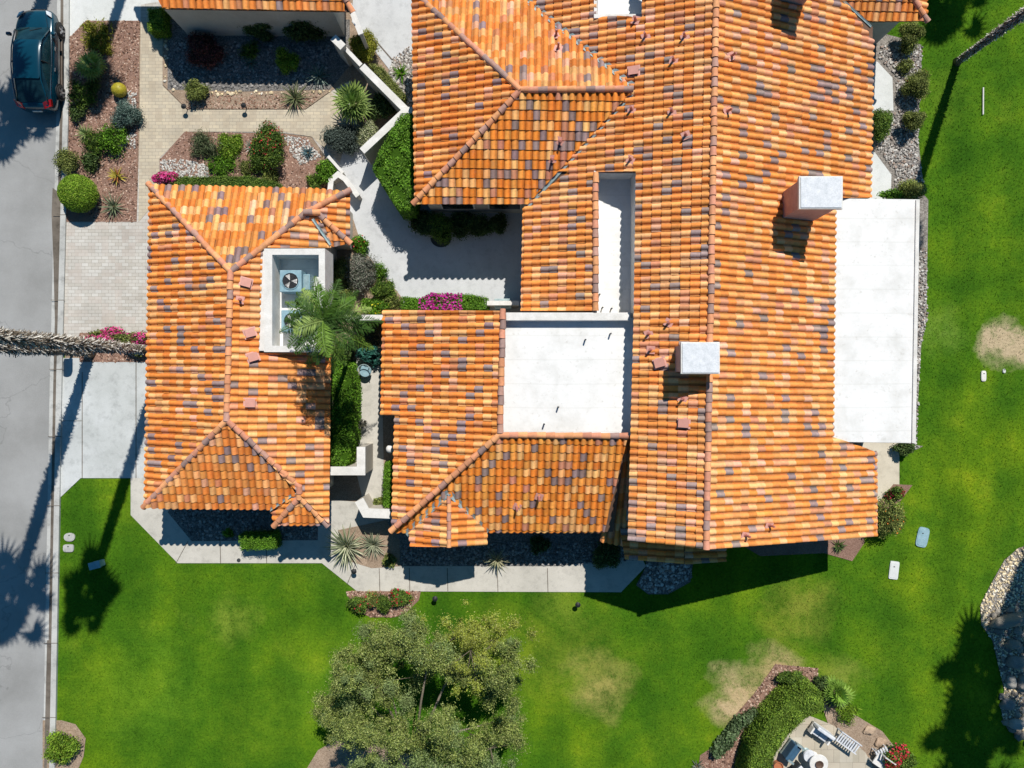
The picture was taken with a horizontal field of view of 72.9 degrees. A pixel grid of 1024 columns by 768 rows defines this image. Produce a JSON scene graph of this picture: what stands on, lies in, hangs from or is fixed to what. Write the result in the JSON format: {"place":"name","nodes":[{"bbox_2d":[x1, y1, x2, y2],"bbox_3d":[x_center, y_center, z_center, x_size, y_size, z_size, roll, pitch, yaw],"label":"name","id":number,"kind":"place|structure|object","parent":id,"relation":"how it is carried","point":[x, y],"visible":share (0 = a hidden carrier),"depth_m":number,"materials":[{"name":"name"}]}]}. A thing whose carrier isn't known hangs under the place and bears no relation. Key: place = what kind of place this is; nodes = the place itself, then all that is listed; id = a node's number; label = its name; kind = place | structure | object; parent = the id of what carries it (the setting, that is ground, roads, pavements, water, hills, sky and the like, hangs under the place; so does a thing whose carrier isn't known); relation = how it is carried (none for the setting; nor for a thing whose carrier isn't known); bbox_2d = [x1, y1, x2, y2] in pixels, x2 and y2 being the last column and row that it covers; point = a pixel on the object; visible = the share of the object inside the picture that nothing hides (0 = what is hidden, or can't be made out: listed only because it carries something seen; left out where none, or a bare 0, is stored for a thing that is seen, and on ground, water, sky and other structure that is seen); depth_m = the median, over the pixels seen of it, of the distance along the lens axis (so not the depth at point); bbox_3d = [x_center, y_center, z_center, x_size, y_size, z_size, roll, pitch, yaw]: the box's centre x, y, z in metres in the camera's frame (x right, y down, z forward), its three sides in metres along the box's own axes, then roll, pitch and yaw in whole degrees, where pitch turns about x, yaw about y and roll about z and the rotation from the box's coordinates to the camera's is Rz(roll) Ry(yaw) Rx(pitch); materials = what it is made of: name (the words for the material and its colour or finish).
{"place":"outdoors","nodes":[
{"label":"outdoors","id":0,"kind":"place"},
{"bbox_2d":[0,0,56,767],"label":"road","id":1,"kind":"structure","parent":0,"point":[27,154],"depth_m":32.99,"materials":[{"name":"grey asphalt"}]},
{"bbox_2d":[6,9,64,112],"bbox_3d":[-22.167,-15.128,32.274,2.280,1.478,4.810,0,90,0],"label":"parked car","id":2,"kind":"object","parent":1,"relation":"on","point":[36,59],"visible":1,"depth_m":31.95,"materials":[{"name":"teal paint"}]},
{"bbox_2d":[44,0,60,719],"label":"gutter","id":3,"kind":"object","parent":1,"relation":"on","point":[51,412],"visible":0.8,"depth_m":32.98,"materials":[{"name":"concrete"}]},
{"bbox_2d":[49,0,62,689],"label":"gutter channel","id":4,"kind":"object","parent":3,"relation":"on","point":[53,424],"visible":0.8,"depth_m":32.97,"materials":[{"name":"grey concrete"}]},
{"bbox_2d":[44,640,50,767],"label":"gutter dirt","id":5,"kind":"structure","parent":4,"relation":"on","point":[47,714],"depth_m":32.97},
{"bbox_2d":[52,188,59,328],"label":"gutter dirt","id":6,"kind":"structure","parent":4,"relation":"on","point":[55,218],"depth_m":32.97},
{"bbox_2d":[49,0,69,767],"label":"kerb","id":7,"kind":"structure","parent":3,"relation":"on","point":[58,428],"depth_m":32.89,"materials":[{"name":"concrete"}]},
{"bbox_2d":[61,358,146,495],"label":"driveway","id":8,"kind":"structure","parent":0,"point":[114,418],"depth_m":32.97,"materials":[{"name":"concrete"}]},
{"bbox_2d":[65,0,396,501],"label":"yard soil","id":9,"kind":"structure","parent":0,"point":[357,76],"depth_m":32.99,"materials":[{"name":"brown soil"}]},
{"bbox_2d":[67,20,139,222],"bbox_3d":[-19.524,-12.500,32.968,3.619,0.001,9.571,0,90,0],"label":"planting bed","id":10,"kind":"object","parent":9,"relation":"on","point":[73,216],"visible":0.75,"depth_m":32.97,"materials":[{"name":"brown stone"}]},
{"bbox_2d":[51,147,82,174],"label":"shrub","id":11,"kind":"object","parent":10,"relation":"on","point":[66,158],"visible":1,"depth_m":32.52,"materials":[{"name":"green plant"}]},
{"bbox_2d":[57,174,98,212],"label":"round bush","id":12,"kind":"object","parent":10,"relation":"on","point":[76,193],"visible":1,"depth_m":31.97,"materials":[{"name":"green plant"}]},
{"bbox_2d":[65,78,98,111],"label":"shrub","id":13,"kind":"object","parent":10,"relation":"on","point":[77,88],"visible":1,"depth_m":32.47,"materials":[{"name":"green plant"}]},
{"bbox_2d":[73,49,106,82],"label":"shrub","id":14,"kind":"object","parent":10,"relation":"on","point":[84,64],"visible":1,"depth_m":32.12,"materials":[{"name":"green plant"}]},
{"bbox_2d":[79,17,113,56],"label":"shrub","id":15,"kind":"object","parent":10,"relation":"on","point":[94,38],"visible":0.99,"depth_m":32.55,"materials":[{"name":"green plant"}]},
{"bbox_2d":[96,123,129,159],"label":"shrub","id":16,"kind":"object","parent":10,"relation":"on","point":[108,139],"visible":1,"depth_m":32.49,"materials":[{"name":"green plant"}]},
{"bbox_2d":[107,98,144,130],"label":"shrub","id":17,"kind":"object","parent":10,"relation":"on","point":[125,114],"visible":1,"depth_m":32.45,"materials":[{"name":"green plant"}]},
{"bbox_2d":[80,333,146,361],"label":"planting bed","id":18,"kind":"object","parent":9,"relation":"on","point":[110,355],"visible":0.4,"depth_m":32.96,"materials":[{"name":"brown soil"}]},
{"bbox_2d":[0,343,95,357],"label":"palm tree","id":19,"kind":"object","parent":18,"relation":"on","point":[9,350],"visible":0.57,"depth_m":29.16,"materials":[{"name":"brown plant"}]},
{"bbox_2d":[0,326,146,355],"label":"palm tree","id":20,"kind":"object","parent":18,"relation":"on","point":[24,338],"visible":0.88,"depth_m":25.34,"materials":[{"name":"grey plant"}]},
{"bbox_2d":[70,0,158,35],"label":"forecourt","id":21,"kind":"structure","parent":9,"relation":"on","point":[81,11],"depth_m":32.98,"materials":[{"name":"white concrete"}]},
{"bbox_2d":[64,2,357,336],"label":"paved drive","id":22,"kind":"structure","parent":9,"relation":"on","point":[106,277],"depth_m":32.97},
{"bbox_2d":[160,131,327,189],"bbox_3d":[-12.571,-10.381,32.960,8.381,0.001,3.238,0,90,0],"label":"planting bed","id":23,"kind":"object","parent":9,"relation":"on","point":[242,156],"visible":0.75,"depth_m":32.96,"materials":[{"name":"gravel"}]},
{"bbox_2d":[160,159,208,176],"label":"pebbles","id":24,"kind":"object","parent":23,"relation":"on","point":[164,162],"visible":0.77,"depth_m":32.93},
{"bbox_2d":[186,126,221,157],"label":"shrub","id":25,"kind":"object","parent":23,"relation":"on","point":[200,139],"visible":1,"depth_m":32.62,"materials":[{"name":"green plant"}]},
{"bbox_2d":[175,175,282,187],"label":"hedge","id":26,"kind":"object","parent":23,"relation":"on","point":[235,180],"visible":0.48,"depth_m":32.48,"materials":[{"name":"green plant"}]},
{"bbox_2d":[217,131,243,162],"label":"shrub","id":27,"kind":"object","parent":23,"relation":"on","point":[231,146],"visible":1,"depth_m":32.72,"materials":[{"name":"green plant"}]},
{"bbox_2d":[246,118,286,176],"bbox_3d":[-11.521,-11.098,32.388,2.135,1.115,2.661,0,90,0],"label":"shrub","id":28,"kind":"object","parent":23,"relation":"on","point":[266,144],"visible":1,"depth_m":32.24,"materials":[{"name":"green plant"}]},
{"bbox_2d":[139,22,350,220],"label":"front walk","id":29,"kind":"structure","parent":9,"relation":"on","point":[167,123],"depth_m":32.96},
{"bbox_2d":[319,121,360,157],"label":"shrub","id":30,"kind":"object","parent":29,"relation":"on","point":[339,138],"visible":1,"depth_m":32.26,"materials":[{"name":"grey plant"}]},
{"bbox_2d":[168,500,329,540],"bbox_3d":[-12.524,6.381,32.962,7.714,0.001,2.190,0,90,0],"label":"gravel bed","id":31,"kind":"object","parent":9,"relation":"on","point":[182,526],"visible":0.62,"depth_m":32.96,"materials":[{"name":"grey gravel"}]},
{"bbox_2d":[238,529,282,550],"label":"hedge","id":32,"kind":"object","parent":31,"relation":"on","point":[270,539],"visible":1,"depth_m":32.29,"materials":[{"name":"green plant"}]},
{"bbox_2d":[158,0,354,36],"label":"house","id":33,"kind":"structure","parent":9,"relation":"on","point":[221,17],"depth_m":31.05,"materials":[{"name":"paint"}]},
{"bbox_2d":[163,10,351,108],"bbox_3d":[-12.119,-15.452,32.960,9.000,0.001,4.714,0,90,0],"label":"planting bed","id":34,"kind":"object","parent":9,"relation":"on","point":[181,95],"visible":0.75,"depth_m":32.96,"materials":[{"name":"beige soil"}]},
{"bbox_2d":[146,6,171,40],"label":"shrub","id":35,"kind":"object","parent":34,"relation":"on","point":[158,25],"visible":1,"depth_m":32.29,"materials":[{"name":"green plant"}]},
{"bbox_2d":[186,94,319,108],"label":"bark chips","id":36,"kind":"object","parent":34,"relation":"on","point":[247,103],"visible":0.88,"depth_m":32.95,"materials":[{"name":"gravel"}]},
{"bbox_2d":[168,20,349,91],"bbox_3d":[-12.048,-15.619,32.956,8.667,0.001,3.428,0,90,0],"label":"gravel bed","id":37,"kind":"object","parent":9,"relation":"on","point":[337,65],"visible":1,"depth_m":32.96,"materials":[{"name":"grey gravel"}]},
{"bbox_2d":[182,30,228,70],"bbox_3d":[-14.371,-15.671,32.405,2.081,1.029,1.864,0,90,0],"label":"shrub","id":38,"kind":"object","parent":37,"relation":"on","point":[206,50],"visible":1,"depth_m":32.38,"materials":[{"name":"red plant"}]},
{"bbox_2d":[274,46,301,74],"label":"shrub","id":39,"kind":"object","parent":37,"relation":"on","point":[286,62],"visible":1,"depth_m":32.49,"materials":[{"name":"green plant"}]},
{"bbox_2d":[281,19,328,42],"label":"shrub","id":40,"kind":"object","parent":37,"relation":"on","point":[301,31],"visible":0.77,"depth_m":32.02,"materials":[{"name":"green plant"}]},
{"bbox_2d":[330,81,374,122],"bbox_3d":[-7.338,-12.982,32.046,2.196,1.908,2.106,0,90,0],"label":"fan palm","id":41,"kind":"object","parent":9,"relation":"on","point":[347,98],"visible":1,"depth_m":31.74,"materials":[{"name":"green plant"}]},
{"bbox_2d":[348,28,381,65],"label":"round bush","id":42,"kind":"object","parent":9,"relation":"on","point":[359,50],"visible":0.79,"depth_m":32.15,"materials":[{"name":"green plant"}]},
{"bbox_2d":[366,92,395,120],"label":"shrub","id":43,"kind":"object","parent":9,"relation":"on","point":[383,107],"visible":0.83,"depth_m":32.26,"materials":[{"name":"green plant"}]},
{"bbox_2d":[352,0,412,68],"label":"entry court","id":44,"kind":"object","parent":9,"relation":"on","point":[387,23],"visible":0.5,"depth_m":32.97,"materials":[{"name":"concrete"}]},
{"bbox_2d":[360,63,408,163],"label":"garden wall","id":45,"kind":"structure","parent":9,"relation":"on","point":[370,147],"depth_m":31.30,"materials":[{"name":"paint"}]},
{"bbox_2d":[372,113,420,220],"bbox_3d":[-5.293,-9.906,31.856,1.971,2.331,4.476,0,90,0],"label":"hedge","id":46,"kind":"object","parent":9,"relation":"on","point":[393,167],"visible":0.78,"depth_m":30.97,"materials":[{"name":"green plant"}]},
{"bbox_2d":[388,46,413,110],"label":"gravel bed","id":47,"kind":"object","parent":9,"relation":"on","point":[403,56],"visible":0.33,"depth_m":32.96,"materials":[{"name":"grey gravel"}]},
{"bbox_2d":[140,181,352,528],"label":"garage","id":48,"kind":"structure","parent":0,"point":[238,401],"depth_m":29.39,"materials":[{"name":"tile"}]},
{"bbox_2d":[280,270,314,293],"bbox_3d":[-9.079,-4.325,29.459,1.365,0.841,0.920,0,90,0],"label":"air conditioner","id":49,"kind":"object","parent":48,"relation":"on","point":[293,281],"visible":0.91,"depth_m":29.10,"materials":[{"name":"white metal"}]},
{"bbox_2d":[330,220,402,499],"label":"side garden soil","id":50,"kind":"structure","parent":0,"point":[345,487],"depth_m":32.96,"materials":[{"name":"brown soil"}]},
{"bbox_2d":[279,276,383,372],"bbox_3d":[-7.071,-2.312,29.126,3.464,7.763,3.730,-41,90,0],"label":"feather palm","id":51,"kind":"object","parent":50,"relation":"on","point":[326,318],"visible":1,"depth_m":25.72,"materials":[{"name":"green plant"}]},
{"bbox_2d":[330,360,362,466],"bbox_3d":[-7.679,1.352,32.059,1.215,1.938,4.924,0,90,0],"label":"hedge","id":52,"kind":"object","parent":50,"relation":"on","point":[346,408],"visible":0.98,"depth_m":31.39,"materials":[{"name":"green plant"}]},
{"bbox_2d":[343,252,382,294],"bbox_3d":[-7.116,-5.183,32.242,1.837,1.240,2.148,14,90,0],"label":"shrub","id":53,"kind":"object","parent":50,"relation":"on","point":[359,268],"visible":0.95,"depth_m":32.07,"materials":[{"name":"grey plant"}]},
{"bbox_2d":[381,460,392,507],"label":"hedge","id":54,"kind":"object","parent":50,"relation":"on","point":[387,491],"visible":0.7,"depth_m":31.87,"materials":[{"name":"green plant"}]},
{"bbox_2d":[338,520,399,567],"bbox_3d":[-6.809,7.619,32.960,2.952,0.001,2.286,0,90,0],"label":"planting bed","id":55,"kind":"object","parent":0,"point":[390,540],"visible":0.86,"depth_m":32.96,"materials":[{"name":"beige gravel"}]},
{"bbox_2d":[324,523,365,570],"bbox_3d":[-7.968,7.673,32.547,2.168,0.905,2.353,-37,90,0],"label":"yucca","id":56,"kind":"object","parent":55,"relation":"on","point":[345,546],"visible":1,"depth_m":32.66,"materials":[{"name":"green plant"}]},
{"bbox_2d":[355,345,383,499],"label":"side path","id":57,"kind":"structure","parent":0,"point":[371,483],"depth_m":32.96,"materials":[{"name":"concrete"}]},
{"bbox_2d":[330,443,372,474],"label":"garden wall","id":58,"kind":"structure","parent":57,"relation":"on","point":[363,465],"depth_m":31.00,"materials":[{"name":"paint"}]},
{"bbox_2d":[355,493,391,518],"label":"garden wall","id":59,"kind":"structure","parent":57,"relation":"on","point":[367,508],"depth_m":31.50,"materials":[{"name":"paint"}]},
{"bbox_2d":[333,144,531,312],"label":"courtyard","id":60,"kind":"structure","parent":0,"point":[421,266],"depth_m":32.97,"materials":[{"name":"concrete"}]},
{"bbox_2d":[424,212,454,246],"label":"bush","id":61,"kind":"object","parent":60,"relation":"on","point":[441,224],"visible":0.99,"depth_m":32.24,"materials":[{"name":"green plant"}]},
{"bbox_2d":[400,292,489,310],"bbox_3d":[-3.131,-3.809,32.463,4.219,1.089,0.921,0,90,0],"label":"hedge","id":62,"kind":"object","parent":60,"relation":"on","point":[444,301],"visible":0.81,"depth_m":32.14,"materials":[{"name":"green plant"}]},
{"bbox_2d":[447,212,473,240],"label":"bush","id":63,"kind":"object","parent":60,"relation":"on","point":[461,226],"visible":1,"depth_m":32.25,"materials":[{"name":"green plant"}]},
{"bbox_2d":[386,520,637,565],"bbox_3d":[0.048,7.452,32.964,12.095,0.001,2.429,0,90,0],"label":"gravel bed","id":64,"kind":"object","parent":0,"point":[508,538],"visible":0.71,"depth_m":32.96,"materials":[{"name":"grey gravel"}]},
{"bbox_2d":[591,542,621,569],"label":"shrub","id":65,"kind":"object","parent":64,"relation":"on","point":[605,554],"visible":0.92,"depth_m":32.19,"materials":[{"name":"green plant"}]},
{"bbox_2d":[57,0,1023,767],"bbox_3d":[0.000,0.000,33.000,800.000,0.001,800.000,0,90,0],"label":"lawn","id":66,"kind":"structure","parent":0,"point":[829,652],"depth_m":33.00,"materials":[{"name":"green plant"}]},
{"bbox_2d":[43,720,85,767],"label":"planting bed","id":67,"kind":"object","parent":66,"relation":"on","point":[72,729],"visible":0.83,"depth_m":32.97,"materials":[{"name":"beige soil"}]},
{"bbox_2d":[41,729,81,764],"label":"shrub","id":68,"kind":"object","parent":67,"relation":"on","point":[61,749],"visible":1,"depth_m":32.38,"materials":[{"name":"green plant"}]},
{"bbox_2d":[307,739,418,767],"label":"planting bed","id":69,"kind":"object","parent":66,"relation":"on","point":[329,757],"visible":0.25,"depth_m":32.98,"materials":[{"name":"beige soil"}]},
{"bbox_2d":[131,478,645,591],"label":"walkway","id":70,"kind":"structure","parent":66,"relation":"on","point":[163,529],"depth_m":32.97,"materials":[{"name":"concrete"}]},
{"bbox_2d":[304,599,542,767],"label":"olive tree","id":71,"kind":"object","parent":66,"relation":"on","point":[385,646],"visible":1,"depth_m":28.13,"materials":[{"name":"green plant"}]},
{"bbox_2d":[380,0,919,563],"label":"house","id":72,"kind":"structure","parent":66,"relation":"on","point":[704,350],"depth_m":28.58,"materials":[{"name":"tile"}]},
{"bbox_2d":[637,561,692,593],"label":"gravel bed","id":73,"kind":"object","parent":66,"relation":"on","point":[678,586],"visible":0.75,"depth_m":32.96,"materials":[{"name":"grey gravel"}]},
{"bbox_2d":[699,664,817,767],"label":"planting bed","id":74,"kind":"object","parent":66,"relation":"on","point":[705,755],"visible":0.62,"depth_m":32.97,"materials":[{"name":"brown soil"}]},
{"bbox_2d":[709,706,758,759],"bbox_3d":[10.476,16.449,32.732,0.884,0.636,3.161,41,90,0],"label":"hedge","id":75,"kind":"object","parent":74,"relation":"on","point":[726,739],"visible":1,"depth_m":32.64,"materials":[{"name":"green plant"}]},
{"bbox_2d":[734,678,825,767],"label":"hedge","id":76,"kind":"object","parent":74,"relation":"on","point":[785,709],"visible":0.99,"depth_m":31.59,"materials":[{"name":"green plant"}]},
{"bbox_2d":[746,537,864,560],"bbox_3d":[12.905,7.452,32.974,7.905,0.001,1.952,0,90,0],"label":"planting bed","id":77,"kind":"object","parent":66,"relation":"on","point":[852,548],"visible":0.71,"depth_m":32.97,"materials":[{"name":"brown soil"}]},
{"bbox_2d":[823,676,855,708],"bbox_3d":[15.209,14.357,32.231,1.601,1.538,1.576,0,90,0],"label":"fan palm","id":78,"kind":"object","parent":66,"relation":"on","point":[835,687],"visible":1,"depth_m":32.16,"materials":[{"name":"green plant"}]},
{"bbox_2d":[823,702,893,767],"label":"planting bed","id":79,"kind":"object","parent":66,"relation":"on","point":[865,741],"visible":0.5,"depth_m":32.97,"materials":[{"name":"beige soil"}]},
{"bbox_2d":[882,741,919,767],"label":"flower bush","id":80,"kind":"object","parent":79,"relation":"on","point":[899,756],"visible":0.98,"depth_m":32.24,"materials":[{"name":"red plant"}]},
{"bbox_2d":[845,0,930,43],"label":"house","id":81,"kind":"structure","parent":66,"relation":"on","point":[883,18],"depth_m":29.83,"materials":[{"name":"tile"}]},
{"bbox_2d":[879,484,911,508],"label":"planting bed","id":82,"kind":"object","parent":66,"relation":"on","point":[906,487],"visible":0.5,"depth_m":32.96,"materials":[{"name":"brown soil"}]},
{"bbox_2d":[877,496,906,538],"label":"shrub","id":83,"kind":"object","parent":82,"relation":"on","point":[892,520],"visible":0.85,"depth_m":32.01,"materials":[{"name":"green plant"}]},
{"bbox_2d":[953,8,1023,65],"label":"palm tree","id":84,"kind":"object","parent":66,"relation":"on","point":[1004,27],"visible":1,"depth_m":30.40,"materials":[{"name":"grey plant"}]},
{"bbox_2d":[772,716,872,767],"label":"patio","id":85,"kind":"structure","parent":0,"point":[835,753],"depth_m":32.96,"materials":[{"name":"beige concrete"}]},
{"bbox_2d":[862,442,898,500],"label":"patio path","id":86,"kind":"structure","parent":0,"point":[888,468],"depth_m":32.97,"materials":[{"name":"beige concrete"}]},
{"bbox_2d":[871,34,927,448],"bbox_3d":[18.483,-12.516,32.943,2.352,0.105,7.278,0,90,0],"label":"pebbles","id":87,"kind":"object","parent":0,"point":[909,172],"visible":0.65,"depth_m":32.93,"materials":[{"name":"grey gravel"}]},
{"bbox_2d":[868,151,890,198],"bbox_3d":[17.309,-9.714,32.960,1.476,0.001,2.857,0,90,0],"label":"stepping pad","id":88,"kind":"object","parent":87,"relation":"on","point":[881,177],"visible":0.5,"depth_m":32.96,"materials":[{"name":"white concrete"}]},
{"bbox_2d":[872,62,892,110],"bbox_3d":[17.357,-14.167,32.960,1.572,0.001,2.333,0,90,0],"label":"stepping pad","id":89,"kind":"object","parent":87,"relation":"on","point":[882,91],"visible":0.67,"depth_m":32.96,"materials":[{"name":"white concrete"}]},
{"bbox_2d":[872,107,893,142],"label":"shrub","id":90,"kind":"object","parent":87,"relation":"on","point":[882,121],"visible":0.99,"depth_m":32.21,"materials":[{"name":"green plant"}]},
{"bbox_2d":[897,22,925,56],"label":"shrub","id":91,"kind":"object","parent":87,"relation":"on","point":[912,33],"visible":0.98,"depth_m":32.22,"materials":[{"name":"green plant"}]},
{"bbox_2d":[895,178,928,198],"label":"shrub","id":92,"kind":"object","parent":87,"relation":"on","point":[911,189],"visible":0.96,"depth_m":32.28,"materials":[{"name":"green plant"}]},
{"bbox_2d":[899,66,932,100],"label":"shrub","id":93,"kind":"object","parent":87,"relation":"on","point":[917,84],"visible":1,"depth_m":32.31,"materials":[{"name":"green plant"}]},
{"bbox_2d":[914,247,928,449],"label":"pebbles","id":94,"kind":"object","parent":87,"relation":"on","point":[920,301],"visible":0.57,"depth_m":32.93,"materials":[{"name":"grey gravel"}]},
{"bbox_2d":[980,547,1023,732],"bbox_3d":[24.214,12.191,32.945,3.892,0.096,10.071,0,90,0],"label":"pebbles","id":95,"kind":"object","parent":0,"point":[1010,574],"visible":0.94,"depth_m":32.93,"materials":[{"name":"beige gravel"}]},
{"bbox_2d":[988,612,1023,628],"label":"boulder","id":96,"kind":"object","parent":95,"relation":"on","point":[1008,620],"visible":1,"depth_m":32.53,"materials":[{"name":"grey stone"}]},
{"bbox_2d":[991,606,1023,742],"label":"rocks","id":97,"kind":"object","parent":95,"relation":"on","point":[1018,734],"visible":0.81,"depth_m":32.86,"materials":[{"name":"grey stone"}]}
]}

